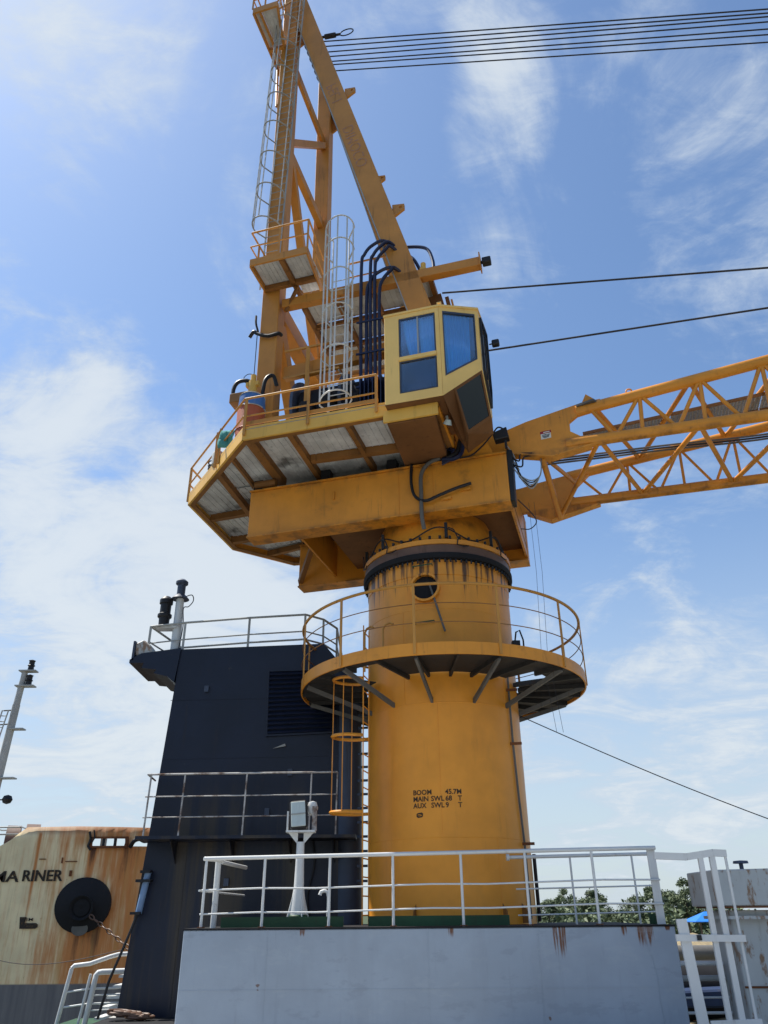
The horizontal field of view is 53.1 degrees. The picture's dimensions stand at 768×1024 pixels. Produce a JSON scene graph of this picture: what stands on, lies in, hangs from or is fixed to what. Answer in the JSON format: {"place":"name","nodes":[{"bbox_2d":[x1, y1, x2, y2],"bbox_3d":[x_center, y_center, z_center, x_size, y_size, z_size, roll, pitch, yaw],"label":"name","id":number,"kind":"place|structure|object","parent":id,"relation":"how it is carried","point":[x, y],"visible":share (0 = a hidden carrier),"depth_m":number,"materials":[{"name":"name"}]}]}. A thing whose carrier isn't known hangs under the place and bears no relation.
{"place":"outdoors","nodes":[
{"label":"outdoors","id":0,"kind":"place"},
{"bbox_2d":[0,660,38,803],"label":"ship mast","id":1,"kind":"object","parent":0,"point":[26,680],"visible":1,"depth_m":44.35,"materials":[{"name":"metal"}]},
{"bbox_2d":[0,950,119,964],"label":"messenger line","id":2,"kind":"object","parent":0,"point":[58,962],"visible":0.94,"depth_m":25.96,"materials":[{"name":"fabric"}]},
{"bbox_2d":[363,916,367,923],"bbox_3d":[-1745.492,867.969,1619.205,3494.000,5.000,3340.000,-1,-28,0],"label":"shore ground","id":3,"kind":"structure","parent":0,"point":[365,919],"depth_m":443.81,"materials":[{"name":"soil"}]},
{"bbox_2d":[0,0,767,914],"label":"sky","id":4,"kind":"structure","parent":0,"point":[131,131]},
{"bbox_2d":[551,914,725,1023],"bbox_3d":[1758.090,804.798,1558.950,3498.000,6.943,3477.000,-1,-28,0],"label":"riverbank ground","id":5,"kind":"structure","parent":0,"point":[697,943],"depth_m":40.78,"materials":[{"name":"soil"}]},
{"bbox_2d":[536,908,548,922],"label":"tree","id":6,"kind":"object","parent":5,"relation":"on","point":[542,917],"visible":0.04,"depth_m":76.50,"materials":[{"name":"green plant"}]},
{"bbox_2d":[536,899,567,921],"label":"tree","id":7,"kind":"object","parent":5,"relation":"on","point":[548,902],"visible":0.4,"depth_m":77.85,"materials":[{"name":"green plant"}]},
{"bbox_2d":[545,889,581,919],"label":"tree","id":8,"kind":"object","parent":5,"relation":"on","point":[558,900],"visible":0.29,"depth_m":80.00,"materials":[{"name":"green plant"}]},
{"bbox_2d":[565,896,610,921],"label":"tree","id":9,"kind":"object","parent":5,"relation":"on","point":[585,900],"visible":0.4,"depth_m":77.65,"materials":[{"name":"green plant"}]},
{"bbox_2d":[577,888,613,920],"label":"tree","id":10,"kind":"object","parent":5,"relation":"on","point":[590,893],"visible":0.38,"depth_m":80.79,"materials":[{"name":"green plant"}]},
{"bbox_2d":[602,909,635,922],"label":"tree","id":11,"kind":"object","parent":5,"relation":"on","point":[616,917],"visible":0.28,"depth_m":77.23,"materials":[{"name":"green plant"}]},
{"bbox_2d":[616,895,654,922],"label":"tree","id":12,"kind":"object","parent":5,"relation":"on","point":[627,908],"visible":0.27,"depth_m":79.13,"materials":[{"name":"green plant"}]},
{"bbox_2d":[537,892,755,934],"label":"undergrowth","id":13,"kind":"object","parent":5,"relation":"on","point":[671,918],"visible":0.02,"depth_m":71.49,"materials":[{"name":"green plant"}]},
{"bbox_2d":[631,886,673,919],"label":"tree","id":14,"kind":"object","parent":5,"relation":"on","point":[647,894],"visible":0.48,"depth_m":77.91,"materials":[{"name":"green plant"}]},
{"bbox_2d":[663,889,685,922],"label":"tree","id":15,"kind":"object","parent":5,"relation":"on","point":[668,895],"visible":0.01,"depth_m":81.99,"materials":[{"name":"green plant"}]},
{"bbox_2d":[663,877,704,926],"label":"tree","id":16,"kind":"object","parent":5,"relation":"on","point":[682,897],"visible":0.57,"depth_m":75.30,"materials":[{"name":"green plant"}]},
{"bbox_2d":[678,945,714,959],"bbox_3d":[11.387,15.677,25.837,4.520,1.980,0.532,2,-28,-5],"label":"discharge pipe","id":17,"kind":"object","parent":5,"relation":"on","point":[703,952],"depth_m":25.91,"materials":[{"name":"grey metal"}]},
{"bbox_2d":[687,911,708,933],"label":"blue shelter","id":18,"kind":"object","parent":5,"relation":"on","point":[699,918],"visible":0.14,"depth_m":52.54,"materials":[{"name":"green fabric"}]},
{"bbox_2d":[680,960,725,1020],"bbox_3d":[9.397,13.928,22.184,2.270,1.724,1.560,3,-28,-7],"label":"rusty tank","id":19,"kind":"object","parent":5,"relation":"on","point":[707,970],"visible":0.08,"depth_m":21.66,"materials":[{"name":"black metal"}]},
{"bbox_2d":[684,986,723,1007],"bbox_3d":[8.615,13.282,21.058,1.735,0.438,0.900,-1,-28,0],"label":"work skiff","id":20,"kind":"object","parent":5,"relation":"on","point":[713,991],"visible":0.23,"depth_m":20.68,"materials":[{"name":"blue paint"}]},
{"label":"ship deck","id":21,"kind":"structure","parent":0,"visible":0},
{"bbox_2d":[54,952,127,1023],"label":"boarding ladder","id":22,"kind":"object","parent":21,"relation":"on","point":[85,1019],"visible":0.62,"depth_m":16.23,"materials":[{"name":"white metal"}]},
{"bbox_2d":[93,644,367,1023],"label":"funnel casing","id":23,"kind":"object","parent":21,"relation":"on","point":[247,757],"visible":0.74,"depth_m":16.48,"materials":[{"name":"blue paint"}]},
{"bbox_2d":[107,1008,154,1020],"bbox_3d":[-4.694,9.330,14.271,0.886,0.191,0.295,-1,-28,0],"label":"rope pile","id":24,"kind":"object","parent":23,"relation":"on","point":[132,1014],"visible":1,"depth_m":14.17,"materials":[{"name":"beige fabric"}]},
{"bbox_2d":[130,870,152,914],"bbox_3d":[-4.889,7.691,15.546,0.328,0.800,0.220,-1,-28,0],"label":"vent pipe","id":25,"kind":"object","parent":23,"relation":"on","point":[146,880],"visible":1,"depth_m":15.52,"materials":[{"name":"metal"}]},
{"bbox_2d":[96,915,137,1018],"bbox_3d":[-5.173,8.809,14.943,0.550,1.763,0.066,1,-28,-2],"label":"fender hose","id":26,"kind":"object","parent":25,"relation":"hanging from","point":[115,966],"visible":1,"depth_m":14.91,"materials":[{"name":"black rubber"}]},
{"bbox_2d":[131,640,154,658],"bbox_3d":[-5.667,3.342,18.252,0.458,0.496,0.500,-1,-28,0],"label":"searchlight","id":27,"kind":"object","parent":23,"relation":"attached to","point":[143,646],"visible":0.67,"depth_m":18.09,"materials":[{"name":"grey paint"}]},
{"bbox_2d":[153,579,193,648],"bbox_3d":[-5.111,2.563,18.769,0.894,1.972,0.440,-1,-28,0],"label":"signal mast","id":28,"kind":"object","parent":23,"relation":"on","point":[180,598],"visible":0.97,"depth_m":18.72,"materials":[{"name":"white metal"}]},
{"bbox_2d":[157,596,172,624],"bbox_3d":[-5.359,2.449,18.830,0.340,0.790,0.340,-1,-28,0],"label":"navigation light","id":29,"kind":"object","parent":28,"relation":"attached to","point":[164,615],"visible":0.98,"depth_m":18.74,"materials":[{"name":"black plastic"}]},
{"bbox_2d":[148,614,342,656],"bbox_3d":[-3.377,3.664,19.770,4.473,1.037,3.222,-1,-28,0],"label":"railing","id":30,"kind":"object","parent":23,"relation":"on","point":[248,634],"visible":0.73,"depth_m":18.46,"materials":[{"name":"metal"}]},
{"bbox_2d":[175,914,689,1023],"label":"deckhouse","id":31,"kind":"object","parent":21,"relation":"on","point":[478,969],"visible":0.96,"depth_m":11.86,"materials":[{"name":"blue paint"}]},
{"bbox_2d":[286,800,317,916],"bbox_3d":[-1.435,6.012,13.226,0.535,1.986,0.363,-1,-28,0],"label":"floodlight post","id":32,"kind":"object","parent":31,"relation":"on","point":[300,810],"visible":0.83,"depth_m":13.35,"materials":[{"name":"white metal"}]},
{"bbox_2d":[318,889,327,916],"bbox_3d":[-1.006,6.634,12.899,0.209,0.570,0.064,-1,-28,0],"label":"gooseneck vent","id":33,"kind":"object","parent":31,"relation":"on","point":[323,891],"visible":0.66,"depth_m":12.97,"materials":[{"name":"white metal"}]},
{"bbox_2d":[197,846,665,927],"bbox_3d":[0.744,6.508,13.314,7.566,1.160,1.774,-1,-28,0],"label":"deck railing","id":34,"kind":"object","parent":31,"relation":"on","point":[654,879],"visible":0.94,"depth_m":12.60,"materials":[{"name":"white metal"}]},
{"bbox_2d":[301,544,587,924],"bbox_3d":[1.260,4.623,16.196,6.120,7.155,6.120,-1,-28,0],"label":"crane pedestal","id":35,"kind":"object","parent":31,"relation":"on","point":[444,659],"visible":0.95,"depth_m":14.75,"materials":[{"name":"yellow paint"}]},
{"bbox_2d":[186,0,562,730],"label":"crane upperworks","id":36,"kind":"object","parent":35,"relation":"on","point":[344,480],"visible":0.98,"depth_m":18.30,"materials":[{"name":"yellow paint"}]},
{"bbox_2d":[211,451,222,465],"bbox_3d":[-3.969,-1.282,18.376,0.299,0.400,0.298,-1,-28,0],"label":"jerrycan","id":37,"kind":"object","parent":36,"relation":"on","point":[213,453],"visible":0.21,"depth_m":18.28,"materials":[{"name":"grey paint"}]},
{"bbox_2d":[217,430,234,447],"bbox_3d":[-3.663,-1.704,17.848,0.397,0.506,0.160,-7,-28,13],"label":"rag","id":38,"kind":"object","parent":36,"relation":"on","point":[221,443],"visible":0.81,"depth_m":17.82,"materials":[{"name":"teal fabric"}]},
{"bbox_2d":[235,391,265,436],"bbox_3d":[-3.154,-2.053,18.122,0.694,1.520,0.694,-1,-28,0],"label":"oil drum","id":39,"kind":"object","parent":36,"relation":"on","point":[256,405],"visible":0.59,"depth_m":18.02,"materials":[{"name":"orange paint"}]},
{"bbox_2d":[229,374,278,409],"bbox_3d":[-3.204,-2.342,18.636,1.133,2.529,0.431,-3,-28,6],"label":"transfer pump","id":40,"kind":"object","parent":36,"relation":"on","point":[252,384],"visible":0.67,"depth_m":18.94,"materials":[{"name":"black rubber"}]},
{"bbox_2d":[322,8,767,41],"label":"luffing rope","id":41,"kind":"object","parent":36,"relation":"attached to","point":[330,35],"visible":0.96,"depth_m":24.79,"materials":[{"name":"metal"}]},
{"bbox_2d":[326,12,767,46],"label":"luffing rope","id":42,"kind":"object","parent":36,"relation":"attached to","point":[555,29],"visible":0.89,"depth_m":24.62,"materials":[{"name":"metal"}]},
{"bbox_2d":[328,16,767,52],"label":"luffing rope","id":43,"kind":"object","parent":36,"relation":"attached to","point":[556,33],"visible":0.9,"depth_m":24.88,"materials":[{"name":"metal"}]},
{"bbox_2d":[330,21,767,56],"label":"luffing rope","id":44,"kind":"object","parent":36,"relation":"attached to","point":[556,38],"visible":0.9,"depth_m":25.16,"materials":[{"name":"metal"}]},
{"bbox_2d":[332,28,767,61],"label":"luffing rope","id":45,"kind":"object","parent":36,"relation":"attached to","point":[557,44],"visible":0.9,"depth_m":25.41,"materials":[{"name":"metal"}]},
{"bbox_2d":[333,34,767,64],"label":"luffing rope","id":46,"kind":"object","parent":36,"relation":"attached to","point":[559,49],"visible":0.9,"depth_m":25.67,"materials":[{"name":"metal"}]},
{"bbox_2d":[336,41,767,70],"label":"luffing rope","id":47,"kind":"object","parent":36,"relation":"attached to","point":[559,56],"visible":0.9,"depth_m":25.88,"materials":[{"name":"metal"}]},
{"bbox_2d":[486,355,767,529],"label":"crane boom","id":48,"kind":"object","parent":36,"relation":"attached to","point":[548,439],"visible":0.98,"depth_m":17.23,"materials":[{"name":"yellow paint"}]},
{"bbox_2d":[442,267,767,293],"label":"hoist rope","id":49,"kind":"object","parent":48,"relation":"attached to","point":[693,273],"visible":1,"depth_m":19.84,"materials":[{"name":"metal"}]},
{"bbox_2d":[489,307,767,350],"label":"hoist rope","id":50,"kind":"object","parent":48,"relation":"attached to","point":[685,320],"visible":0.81,"depth_m":19.59,"materials":[{"name":"metal"}]},
{"bbox_2d":[519,715,767,818],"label":"guy line","id":51,"kind":"object","parent":35,"relation":"attached to","point":[643,769],"visible":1,"depth_m":15.34,"materials":[{"name":"metal"}]},
{"bbox_2d":[506,852,655,923],"bbox_3d":[3.412,6.474,13.244,2.530,1.114,0.110,-1,-28,0],"label":"railing","id":52,"kind":"object","parent":31,"relation":"on","point":[570,856],"visible":0.82,"depth_m":13.27,"materials":[{"name":"white metal"}]},
{"bbox_2d":[680,961,732,1014],"bbox_3d":[7.632,8.183,13.065,5.720,0.985,0.090,-1,-28,0],"label":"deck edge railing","id":53,"kind":"object","parent":21,"relation":"on","point":[706,977],"depth_m":13.13,"materials":[{"name":"grey metal"}]},
{"bbox_2d":[653,849,762,1023],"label":"boarding gangway","id":54,"kind":"object","parent":21,"relation":"on","point":[685,937],"visible":1,"depth_m":11.29,"materials":[{"name":"white paint"}]},
{"bbox_2d":[687,860,767,1023],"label":"vent box","id":55,"kind":"object","parent":21,"relation":"on","point":[750,888],"visible":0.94,"depth_m":12.91,"materials":[{"name":"grey paint"}]},
{"label":"water","id":56,"kind":"structure","parent":0,"visible":0},
{"bbox_2d":[0,826,149,1023],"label":"rusted ship","id":57,"kind":"object","parent":56,"relation":"on","point":[59,886],"visible":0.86,"depth_m":28.42,"materials":[{"name":"beige paint"}]},
{"bbox_2d":[0,824,40,843],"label":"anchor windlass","id":58,"kind":"object","parent":57,"relation":"on","point":[11,831],"visible":0.2,"depth_m":32.10,"materials":[{"name":"paint"}]},
{"bbox_2d":[89,914,128,949],"bbox_3d":[-9.794,14.958,27.402,2.084,1.130,0.153,-12,-30,22],"label":"anchor chain","id":59,"kind":"object","parent":57,"relation":"hanging from","point":[106,929],"visible":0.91,"depth_m":27.42,"materials":[{"name":"metal"}]}
]}

